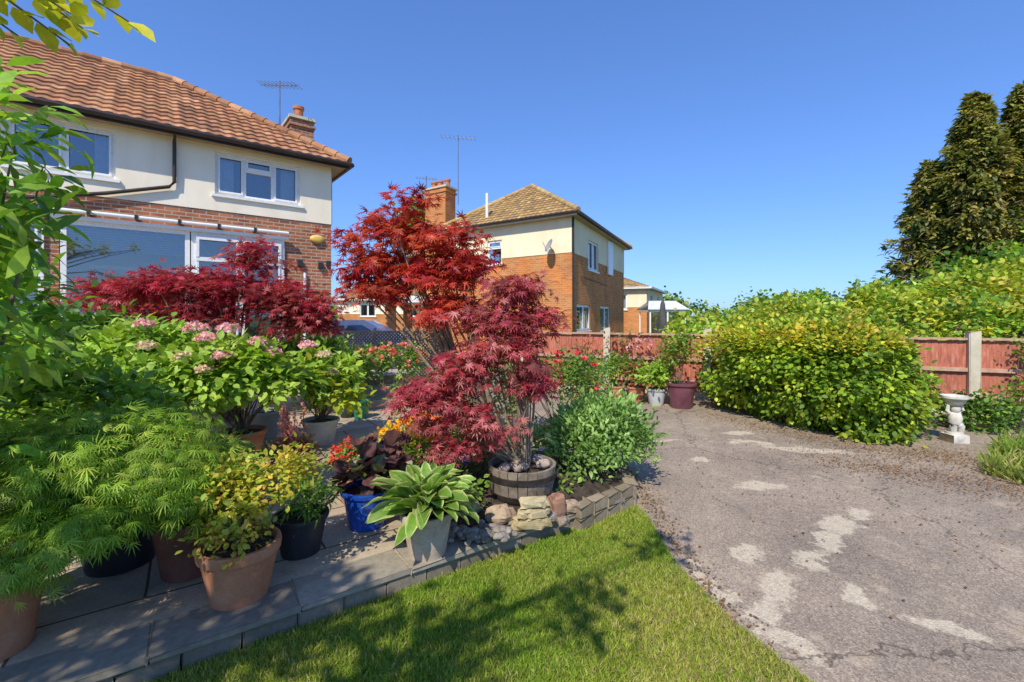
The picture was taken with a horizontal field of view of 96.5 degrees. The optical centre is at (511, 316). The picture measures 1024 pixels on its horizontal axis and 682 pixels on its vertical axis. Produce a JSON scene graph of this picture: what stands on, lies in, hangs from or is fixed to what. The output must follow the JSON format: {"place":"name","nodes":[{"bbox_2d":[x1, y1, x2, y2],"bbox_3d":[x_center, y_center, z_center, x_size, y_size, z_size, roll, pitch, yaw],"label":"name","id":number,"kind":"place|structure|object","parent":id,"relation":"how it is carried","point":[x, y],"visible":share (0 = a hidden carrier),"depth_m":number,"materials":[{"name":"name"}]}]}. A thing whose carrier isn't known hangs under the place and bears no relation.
{"place":"outdoors","nodes":[
{"label":"outdoors","id":0,"kind":"place"},
{"bbox_2d":[0,389,562,667],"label":"patio","id":1,"kind":"structure","parent":0,"point":[92,608],"depth_m":2.53,"materials":[{"name":"grey stone"}]},
{"bbox_2d":[0,547,49,661],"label":"terracotta pot","id":2,"kind":"object","parent":1,"relation":"on","point":[17,631],"visible":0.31,"depth_m":1.99,"materials":[{"name":"ceramic"}]},
{"bbox_2d":[0,56,105,458],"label":"tall laurel shrub","id":3,"kind":"object","parent":1,"relation":"on","point":[19,254],"visible":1,"depth_m":2.30,"materials":[{"name":"green plant"}]},
{"bbox_2d":[10,298,145,410],"bbox_3d":[-4.919,0.638,5.396,2.651,1.745,1.769,0,0,22],"label":"green shrub","id":4,"kind":"object","parent":1,"relation":"on","point":[99,318],"visible":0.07,"depth_m":5.44,"materials":[{"name":"green plant"}]},
{"bbox_2d":[0,330,202,433],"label":"green shrub","id":5,"kind":"object","parent":1,"relation":"on","point":[96,396],"visible":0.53,"depth_m":3.44,"materials":[{"name":"green plant"}]},
{"bbox_2d":[79,524,155,577],"bbox_3d":[-2.350,1.308,2.750,0.490,0.340,0.490,0,0,0],"label":"dark plant pot","id":6,"kind":"object","parent":1,"relation":"on","point":[121,561],"visible":0.16,"depth_m":2.62,"materials":[{"name":"black plastic"}]},
{"bbox_2d":[0,393,262,612],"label":"laceleaf maple shrub","id":7,"kind":"object","parent":6,"relation":"in","point":[92,457],"visible":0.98,"depth_m":2.09,"materials":[{"name":"green plant"}]},
{"bbox_2d":[63,312,213,432],"bbox_3d":[-3.722,0.675,4.705,1.302,1.463,1.908,0,0,-44],"label":"hydrangea shrub","id":8,"kind":"object","parent":1,"relation":"on","point":[116,338],"visible":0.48,"depth_m":4.52,"materials":[{"name":"green plant"}]},
{"bbox_2d":[148,506,226,582],"bbox_3d":[-1.880,1.318,2.660,0.388,0.320,0.388,0,0,0],"label":"brown plant pot","id":9,"kind":"object","parent":1,"relation":"on","point":[181,567],"visible":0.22,"depth_m":2.52,"materials":[{"name":"ceramic"}]},
{"bbox_2d":[43,234,358,422],"bbox_3d":[-4.310,0.187,6.417,4.361,2.657,1.825,0,0,0],"label":"red maple tree","id":10,"kind":"object","parent":1,"relation":"on","point":[292,306],"visible":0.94,"depth_m":6.14,"materials":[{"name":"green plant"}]},
{"bbox_2d":[194,524,281,610],"bbox_3d":[-1.440,1.333,2.420,0.398,0.290,0.398,0,0,0],"label":"terracotta pot","id":11,"kind":"object","parent":1,"relation":"on","point":[244,581],"visible":0.74,"depth_m":2.30,"materials":[{"name":"ceramic"}]},
{"bbox_2d":[147,431,331,569],"bbox_3d":[-1.421,0.946,2.406,0.862,0.635,0.623,0,0,0],"label":"golden spirea shrub","id":12,"kind":"object","parent":11,"relation":"on","point":[240,533],"visible":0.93,"depth_m":2.35,"materials":[{"name":"yellow plant"}]},
{"bbox_2d":[210,416,266,473],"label":"fern shrub","id":13,"kind":"object","parent":1,"relation":"on","point":[241,443],"visible":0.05,"depth_m":3.74,"materials":[{"name":"green plant"}]},
{"bbox_2d":[216,425,267,459],"bbox_3d":[-2.800,1.328,4.750,0.469,0.300,0.469,0,0,0],"label":"terracotta pot","id":14,"kind":"object","parent":1,"relation":"on","point":[256,436],"visible":0.43,"depth_m":4.71,"materials":[{"name":"ceramic"}]},
{"bbox_2d":[147,325,334,433],"bbox_3d":[-2.776,0.638,4.721,1.722,1.133,1.341,0,0,0],"label":"hydrangea shrub","id":15,"kind":"object","parent":14,"relation":"in","point":[247,372],"visible":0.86,"depth_m":4.47,"materials":[{"name":"green plant"}]},
{"bbox_2d":[131,317,338,374],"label":"hydrangea flowers","id":16,"kind":"object","parent":15,"relation":"attached to","point":[148,344],"visible":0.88,"depth_m":4.54,"materials":[{"name":"pink plant"}]},
{"bbox_2d":[250,407,285,438],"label":"grey plant pot","id":17,"kind":"object","parent":1,"relation":"on","point":[269,418],"visible":0.48,"depth_m":5.53,"materials":[{"name":"ceramic"}]},
{"bbox_2d":[255,427,325,477],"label":"astilbe plant","id":18,"kind":"object","parent":1,"relation":"on","point":[297,439],"visible":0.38,"depth_m":3.99,"materials":[{"name":"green plant"}]},
{"bbox_2d":[277,401,309,476],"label":"astilbe flower plumes","id":19,"kind":"object","parent":18,"relation":"attached to","point":[285,422],"visible":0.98,"depth_m":4.00,"materials":[{"name":"pink plant"}]},
{"bbox_2d":[271,502,329,560],"bbox_3d":[-1.330,1.358,2.880,0.337,0.240,0.337,0,0,0],"label":"black plant pot","id":20,"kind":"object","parent":1,"relation":"on","point":[300,540],"visible":0.73,"depth_m":2.78,"materials":[{"name":"plastic"}]},
{"bbox_2d":[272,464,344,528],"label":"green pot plant","id":21,"kind":"object","parent":20,"relation":"in","point":[314,495],"visible":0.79,"depth_m":2.82,"materials":[{"name":"green plant"}]},
{"bbox_2d":[301,415,339,445],"bbox_3d":[-2.240,1.338,5.350,0.428,0.280,0.428,0,0,0],"label":"grey plant pot","id":22,"kind":"object","parent":1,"relation":"on","point":[325,430],"visible":0.74,"depth_m":5.22,"materials":[{"name":"plastic"}]},
{"bbox_2d":[284,337,376,421],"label":"hydrangea shrub","id":23,"kind":"object","parent":22,"relation":"in","point":[345,384],"visible":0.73,"depth_m":5.18,"materials":[{"name":"green plant"}]},
{"bbox_2d":[267,330,387,408],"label":"shrub","id":24,"kind":"object","parent":1,"relation":"on","point":[337,343],"visible":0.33,"depth_m":7.23,"materials":[{"name":"green plant"}]},
{"bbox_2d":[338,470,366,503],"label":"terracotta pot","id":25,"kind":"object","parent":1,"relation":"on","point":[350,480],"visible":0.06,"depth_m":3.67,"materials":[{"name":"ceramic"}]},
{"bbox_2d":[319,436,366,478],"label":"red flower plant","id":26,"kind":"object","parent":25,"relation":"in","point":[344,451],"visible":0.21,"depth_m":3.62,"materials":[{"name":"green plant"}]},
{"bbox_2d":[328,435,363,464],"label":"red flowers","id":27,"kind":"object","parent":26,"relation":"attached to","point":[347,439],"visible":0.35,"depth_m":3.57,"materials":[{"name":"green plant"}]},
{"bbox_2d":[340,478,388,532],"bbox_3d":[-1.030,1.343,3.250,0.367,0.270,0.367,0,0,0],"label":"blue glazed pot","id":28,"kind":"object","parent":1,"relation":"on","point":[355,502],"visible":0.66,"depth_m":3.12,"materials":[{"name":"ceramic"}]},
{"bbox_2d":[326,429,420,504],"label":"heuchera plant","id":29,"kind":"object","parent":28,"relation":"in","point":[384,456],"visible":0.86,"depth_m":3.19,"materials":[{"name":"purple plant"}]},
{"bbox_2d":[338,368,418,408],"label":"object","id":30,"kind":"structure","parent":1,"relation":"on","point":[377,399],"depth_m":7.84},
{"bbox_2d":[347,336,429,385],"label":"pink flower shrub","id":31,"kind":"object","parent":1,"relation":"on","point":[409,355],"visible":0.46,"depth_m":7.84,"materials":[{"name":"green plant"}]},
{"bbox_2d":[348,341,421,366],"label":"pink flowers","id":32,"kind":"object","parent":31,"relation":"attached to","point":[383,346],"visible":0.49,"depth_m":7.72,"materials":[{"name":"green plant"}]},
{"bbox_2d":[372,363,529,438],"bbox_3d":[-0.694,0.988,5.416,1.855,1.035,1.124,0,0,0],"label":"shrub","id":33,"kind":"object","parent":1,"relation":"on","point":[513,400],"visible":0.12,"depth_m":5.43,"materials":[{"name":"green plant"}]},
{"bbox_2d":[451,451,622,526],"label":"flower bed soil","id":34,"kind":"structure","parent":1,"relation":"on","point":[586,489],"depth_m":3.85,"materials":[{"name":"brown soil"}]},
{"bbox_2d":[312,181,507,459],"bbox_3d":[-1.008,0.041,4.626,2.004,2.839,1.339,0,0,0],"label":"japanese maple tree","id":35,"kind":"object","parent":34,"relation":"on","point":[456,269],"visible":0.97,"depth_m":4.49,"materials":[{"name":"red plant"}]},
{"bbox_2d":[379,414,581,510],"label":"bedding plants","id":36,"kind":"object","parent":34,"relation":"on","point":[413,451],"visible":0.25,"depth_m":3.97,"materials":[{"name":"green plant"}]},
{"bbox_2d":[372,418,468,447],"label":"yellow flowers","id":37,"kind":"object","parent":36,"relation":"on","point":[385,429],"visible":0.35,"depth_m":3.73,"materials":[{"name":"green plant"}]},
{"bbox_2d":[485,503,516,525],"bbox_3d":[-0.076,1.411,3.236,0.233,0.168,0.166,0,0,0],"label":"rock","id":38,"kind":"object","parent":34,"relation":"on","point":[501,514],"visible":0.84,"depth_m":3.19,"materials":[{"name":"beige stone"}]},
{"bbox_2d":[487,453,556,505],"bbox_3d":[0.080,1.320,3.660,0.562,0.300,0.562,0,0,0],"label":"half barrel planter","id":39,"kind":"object","parent":34,"relation":"on","point":[509,487],"visible":0.73,"depth_m":3.44,"materials":[{"name":"brown wood"}]},
{"bbox_2d":[376,269,577,468],"bbox_3d":[-0.227,0.411,3.581,1.590,1.635,1.003,0,0,0],"label":"japanese maple tree","id":40,"kind":"object","parent":39,"relation":"in","point":[532,380],"visible":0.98,"depth_m":3.45,"materials":[{"name":"red plant"}]},
{"bbox_2d":[497,454,550,472],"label":"barrel stones","id":41,"kind":"object","parent":39,"relation":"in","point":[538,460],"visible":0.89,"depth_m":3.56,"materials":[{"name":"grey stone"}]},
{"bbox_2d":[538,382,670,483],"bbox_3d":[0.843,1.024,4.289,1.226,0.861,1.064,0,0,0],"label":"sage bush","id":42,"kind":"object","parent":34,"relation":"on","point":[606,428],"visible":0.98,"depth_m":4.08,"materials":[{"name":"green plant"}]},
{"bbox_2d":[138,503,814,681],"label":"lawn","id":43,"kind":"structure","parent":0,"point":[493,654],"depth_m":2.25,"materials":[{"name":"plant"}]},
{"bbox_2d":[0,0,155,56],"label":"golden ash tree","id":44,"kind":"object","parent":43,"relation":"on","point":[52,11],"visible":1,"depth_m":1.50,"materials":[{"name":"yellow plant"}]},
{"bbox_2d":[0,0,1023,315],"label":"sky","id":45,"kind":"structure","parent":0,"point":[736,146],"materials":[{"name":"blue"}]},
{"bbox_2d":[114,317,1023,681],"bbox_3d":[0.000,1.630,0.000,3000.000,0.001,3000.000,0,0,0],"label":"ground","id":46,"kind":"structure","parent":0,"point":[488,369],"depth_m":14.34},
{"bbox_2d":[0,103,331,365],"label":"walls","id":47,"kind":"structure","parent":46,"relation":"on","point":[143,158],"depth_m":9.17,"materials":[{"name":"white paint"}]},
{"bbox_2d":[1,124,280,350],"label":"window glass","id":48,"kind":"object","parent":47,"relation":"attached to","point":[120,252],"visible":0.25,"depth_m":9.20,"materials":[{"name":"blue glass"}]},
{"bbox_2d":[0,119,303,345],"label":"windows","id":49,"kind":"structure","parent":47,"relation":"attached to","point":[105,155],"depth_m":9.12,"materials":[{"name":"white plastic"}]},
{"bbox_2d":[0,31,351,162],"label":"roof","id":50,"kind":"structure","parent":47,"relation":"on","point":[88,80],"depth_m":9.67,"materials":[{"name":"tile"}]},
{"bbox_2d":[281,105,315,139],"bbox_3d":[-6.070,-4.675,13.000,0.690,2.550,0.966,0,0,-38],"label":"chimney","id":51,"kind":"object","parent":50,"relation":"on","point":[297,121],"visible":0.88,"depth_m":12.70,"materials":[{"name":"red brick"}]},
{"bbox_2d":[0,92,354,338],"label":"gutters and pipes","id":52,"kind":"object","parent":47,"relation":"attached to","point":[340,168],"visible":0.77,"depth_m":8.78,"materials":[{"name":"brown plastic"}]},
{"bbox_2d":[98,508,605,681],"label":"patio edging","id":53,"kind":"object","parent":46,"relation":"on","point":[161,668],"visible":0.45,"depth_m":2.38,"materials":[{"name":"grey stone"}]},
{"bbox_2d":[0,497,624,681],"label":"patio coping","id":54,"kind":"object","parent":53,"relation":"on","point":[106,657],"visible":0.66,"depth_m":2.20,"materials":[{"name":"grey stone"}]},
{"bbox_2d":[400,508,452,561],"bbox_3d":[-0.530,1.343,2.860,0.337,0.270,0.337,0,0,0],"label":"weathered stone pot","id":55,"kind":"object","parent":54,"relation":"on","point":[427,542],"visible":0.53,"depth_m":2.75,"materials":[{"name":"stone"}]},
{"bbox_2d":[362,461,479,546],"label":"hosta plant","id":56,"kind":"object","parent":55,"relation":"in","point":[426,490],"visible":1,"depth_m":2.75,"materials":[{"name":"green plant"}]},
{"bbox_2d":[447,519,518,546],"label":"pebbles","id":57,"kind":"object","parent":54,"relation":"on","point":[482,531],"visible":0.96,"depth_m":2.99,"materials":[{"name":"grey stone"}]},
{"bbox_2d":[511,514,551,530],"bbox_3d":[0.125,1.435,3.194,0.286,0.083,0.140,0,0,-20],"label":"rock","id":58,"kind":"object","parent":54,"relation":"on","point":[534,524],"visible":0.74,"depth_m":3.14,"materials":[{"name":"beige stone"}]},
{"bbox_2d":[517,506,550,520],"bbox_3d":[0.148,1.369,3.201,0.263,0.083,0.131,0,0,-33],"label":"rock","id":59,"kind":"object","parent":58,"relation":"on","point":[529,514],"visible":0.73,"depth_m":3.15,"materials":[{"name":"beige stone"}]},
{"bbox_2d":[519,496,549,508],"bbox_3d":[0.151,1.305,3.208,0.217,0.067,0.115,0,0,-10],"label":"rock","id":60,"kind":"object","parent":59,"relation":"on","point":[534,502],"visible":1,"depth_m":3.18,"materials":[{"name":"beige stone"}]},
{"bbox_2d":[547,491,565,516],"bbox_3d":[0.330,1.391,3.357,0.139,0.197,0.110,0,0,-21],"label":"rock","id":61,"kind":"object","parent":54,"relation":"on","point":[557,502],"visible":0.66,"depth_m":3.32,"materials":[{"name":"brown stone"}]},
{"bbox_2d":[337,300,418,333],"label":"walls","id":62,"kind":"structure","parent":46,"relation":"on","point":[379,317],"depth_m":38.28,"materials":[{"name":"white paint"}]},
{"bbox_2d":[444,217,623,355],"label":"walls","id":63,"kind":"structure","parent":46,"relation":"on","point":[523,250],"depth_m":17.35,"materials":[{"name":"orange brick"}]},
{"bbox_2d":[437,184,632,246],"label":"roof","id":64,"kind":"structure","parent":63,"relation":"on","point":[530,200],"depth_m":18.46,"materials":[{"name":"tile"}]},
{"bbox_2d":[440,193,632,331],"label":"gutters and pipes","id":65,"kind":"object","parent":63,"relation":"attached to","point":[584,219],"visible":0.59,"depth_m":17.11,"materials":[{"name":"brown plastic"}]},
{"bbox_2d":[488,240,612,331],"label":"windows","id":66,"kind":"structure","parent":63,"relation":"attached to","point":[492,244],"depth_m":18.53,"materials":[{"name":"white plastic"}]},
{"bbox_2d":[331,286,869,325],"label":"distant trees","id":67,"kind":"object","parent":46,"relation":"on","point":[693,308],"visible":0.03,"depth_m":72.42,"materials":[{"name":"green plant"}]},
{"bbox_2d":[624,289,662,335],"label":"walls","id":68,"kind":"structure","parent":46,"relation":"on","point":[637,299],"depth_m":29.89,"materials":[{"name":"orange brick"}]},
{"bbox_2d":[624,278,666,293],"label":"roof","id":69,"kind":"structure","parent":68,"relation":"on","point":[630,284],"depth_m":30.09,"materials":[{"name":"tile"}]},
{"bbox_2d":[637,301,687,335],"bbox_3d":[6.700,0.450,20.450,1.800,2.300,1.900,0,0,0],"label":"conservatory","id":70,"kind":"object","parent":46,"relation":"on","point":[653,306],"visible":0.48,"depth_m":20.01,"materials":[{"name":"white plastic"}]},
{"bbox_2d":[658,299,667,332],"bbox_3d":[6.000,0.450,18.200,0.560,2.300,0.560,0,0,0],"label":"closed parasol","id":71,"kind":"object","parent":46,"relation":"on","point":[662,322],"visible":0.56,"depth_m":18.09,"materials":[{"name":"fabric"}]},
{"bbox_2d":[686,287,843,333],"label":"distant bushes","id":72,"kind":"object","parent":46,"relation":"on","point":[820,295],"visible":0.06,"depth_m":26.88,"materials":[{"name":"green plant"}]},
{"bbox_2d":[654,254,1023,341],"bbox_3d":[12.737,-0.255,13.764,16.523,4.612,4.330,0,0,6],"label":"background hedge","id":73,"kind":"object","parent":46,"relation":"on","point":[995,281],"visible":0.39,"depth_m":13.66,"materials":[{"name":"green plant"}]},
{"bbox_2d":[873,158,972,320],"bbox_3d":[21.172,-3.200,23.256,6.140,9.600,6.017,0,0,0],"label":"conifer tree","id":74,"kind":"object","parent":46,"relation":"on","point":[922,191],"visible":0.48,"depth_m":22.85,"materials":[{"name":"green plant"}]},
{"bbox_2d":[832,226,1023,336],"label":"hedge","id":75,"kind":"object","parent":46,"relation":"on","point":[1016,252],"visible":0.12,"depth_m":17.27,"materials":[{"name":"green plant"}]},
{"bbox_2d":[892,90,1023,317],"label":"conifer tree","id":76,"kind":"object","parent":46,"relation":"on","point":[976,152],"visible":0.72,"depth_m":21.20,"materials":[{"name":"green plant"}]},
{"bbox_2d":[995,80,1023,248],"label":"conifer tree","id":77,"kind":"object","parent":46,"relation":"on","point":[1012,117],"visible":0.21,"depth_m":22.38,"materials":[{"name":"green plant"}]},
{"bbox_2d":[377,343,1023,681],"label":"tarmac drive","id":78,"kind":"structure","parent":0,"point":[973,631],"depth_m":3.25,"materials":[{"name":"grey asphalt"}]},
{"bbox_2d":[331,320,409,358],"bbox_3d":[-5.985,0.856,17.000,4.211,1.487,1.820,0,0,0],"label":"parked car","id":79,"kind":"object","parent":78,"relation":"on","point":[357,325],"visible":0.12,"depth_m":16.27,"materials":[{"name":"paint"}]},
{"bbox_2d":[344,328,434,376],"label":"lattice gate","id":80,"kind":"structure","parent":78,"relation":"on","point":[374,337],"depth_m":10.96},
{"bbox_2d":[385,296,438,356],"bbox_3d":[-4.100,0.400,19.650,2.200,2.400,3.900,0,0,0],"label":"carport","id":81,"kind":"object","parent":78,"relation":"on","point":[389,323],"visible":0.05,"depth_m":18.00,"materials":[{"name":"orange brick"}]},
{"bbox_2d":[423,179,457,352],"bbox_3d":[-3.230,-2.245,20.570,1.575,7.690,0.908,0,0,35],"label":"chimney","id":82,"kind":"object","parent":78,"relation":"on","point":[446,189],"visible":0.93,"depth_m":20.19,"materials":[{"name":"orange brick"}]},
{"bbox_2d":[494,341,619,427],"bbox_3d":[0.768,0.951,6.476,1.420,1.208,2.259,0,0,45],"label":"rose bush","id":83,"kind":"object","parent":78,"relation":"on","point":[568,368],"visible":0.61,"depth_m":6.31,"materials":[{"name":"green plant"}]},
{"bbox_2d":[574,450,638,530],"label":"flower bed wall","id":84,"kind":"structure","parent":78,"relation":"on","point":[591,510],"depth_m":3.62,"materials":[{"name":"grey stone"}]},
{"bbox_2d":[605,384,625,399],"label":"terracotta pot","id":85,"kind":"object","parent":78,"relation":"on","point":[617,387],"visible":0.48,"depth_m":8.70,"materials":[{"name":"ceramic"}]},
{"bbox_2d":[600,349,630,385],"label":"pot shrub","id":86,"kind":"object","parent":85,"relation":"in","point":[614,364],"visible":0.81,"depth_m":8.81,"materials":[{"name":"green plant"}]},
{"bbox_2d":[627,385,645,401],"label":"terracotta pot","id":87,"kind":"object","parent":78,"relation":"on","point":[639,390],"visible":0.88,"depth_m":8.57,"materials":[{"name":"ceramic"}]},
{"bbox_2d":[622,351,647,386],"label":"pot shrub","id":88,"kind":"object","parent":87,"relation":"in","point":[632,370],"visible":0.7,"depth_m":8.67,"materials":[{"name":"green plant"}]},
{"bbox_2d":[646,387,666,405],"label":"grey plant pot","id":89,"kind":"object","parent":78,"relation":"on","point":[656,396],"visible":0.89,"depth_m":8.18,"materials":[{"name":"ceramic"}]},
{"bbox_2d":[634,358,680,391],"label":"bright leaf pot plant","id":90,"kind":"object","parent":89,"relation":"in","point":[657,371],"visible":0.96,"depth_m":8.20,"materials":[{"name":"green plant"}]},
{"bbox_2d":[665,380,696,408],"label":"plum glazed pot","id":91,"kind":"object","parent":78,"relation":"on","point":[681,395],"visible":0.98,"depth_m":7.88,"materials":[{"name":"ceramic"}]},
{"bbox_2d":[653,328,706,383],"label":"camellia pot shrub","id":92,"kind":"object","parent":91,"relation":"in","point":[674,346],"visible":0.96,"depth_m":8.01,"materials":[{"name":"green plant"}]},
{"bbox_2d":[632,471,773,649],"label":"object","id":93,"kind":"object","parent":78,"relation":"on","point":[723,599],"visible":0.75,"depth_m":2.99,"materials":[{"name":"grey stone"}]},
{"bbox_2d":[521,327,1023,419],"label":"garden fence","id":94,"kind":"object","parent":78,"relation":"on","point":[968,363],"visible":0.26,"depth_m":7.48,"materials":[{"name":"wood"}]},
{"bbox_2d":[570,327,697,389],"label":"climbing plant","id":95,"kind":"object","parent":94,"relation":"attached to","point":[622,349],"visible":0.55,"depth_m":9.35,"materials":[{"name":"green plant"}]},
{"bbox_2d":[548,423,1012,662],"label":"fallen leaves","id":96,"kind":"object","parent":78,"relation":"on","point":[891,616],"visible":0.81,"depth_m":3.84,"materials":[{"name":"brown plant"}]},
{"bbox_2d":[693,312,945,447],"bbox_3d":[4.430,0.888,7.072,2.172,2.042,3.528,0,0,-33],"label":"rounded hedge bush","id":97,"kind":"object","parent":78,"relation":"on","point":[842,391],"visible":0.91,"depth_m":6.17,"materials":[{"name":"green plant"}]},
{"bbox_2d":[694,312,924,356],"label":"golden hedge tips","id":98,"kind":"object","parent":97,"relation":"on","point":[799,331],"visible":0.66,"depth_m":6.52,"materials":[{"name":"yellow plant"}]},
{"bbox_2d":[689,410,1022,504],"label":"fallen leaves","id":99,"kind":"object","parent":78,"relation":"on","point":[946,455],"visible":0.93,"depth_m":5.38,"materials":[{"name":"brown plant"}]},
{"bbox_2d":[769,441,1023,512],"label":"fallen leaves","id":100,"kind":"object","parent":78,"relation":"on","point":[847,464],"visible":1,"depth_m":4.65,"materials":[{"name":"brown plant"}]},
{"bbox_2d":[879,385,1023,437],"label":"ivy ground cover","id":101,"kind":"object","parent":78,"relation":"on","point":[979,410],"visible":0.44,"depth_m":6.34,"materials":[{"name":"green plant"}]},
{"bbox_2d":[939,394,969,443],"bbox_3d":[5.660,1.315,5.850,0.280,0.610,0.280,0,0,0],"label":"cherub birdbath statue","id":102,"kind":"object","parent":78,"relation":"on","point":[954,434],"visible":1,"depth_m":5.79,"materials":[{"name":"stone"}]},
{"bbox_2d":[994,337,1023,418],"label":"climbing rose","id":103,"kind":"object","parent":78,"relation":"on","point":[1017,389],"visible":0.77,"depth_m":6.74,"materials":[{"name":"green plant"}]},
{"bbox_2d":[974,429,1023,484],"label":"verge grass","id":104,"kind":"structure","parent":0,"point":[1004,459],"depth_m":4.71,"materials":[{"name":"green plant"}]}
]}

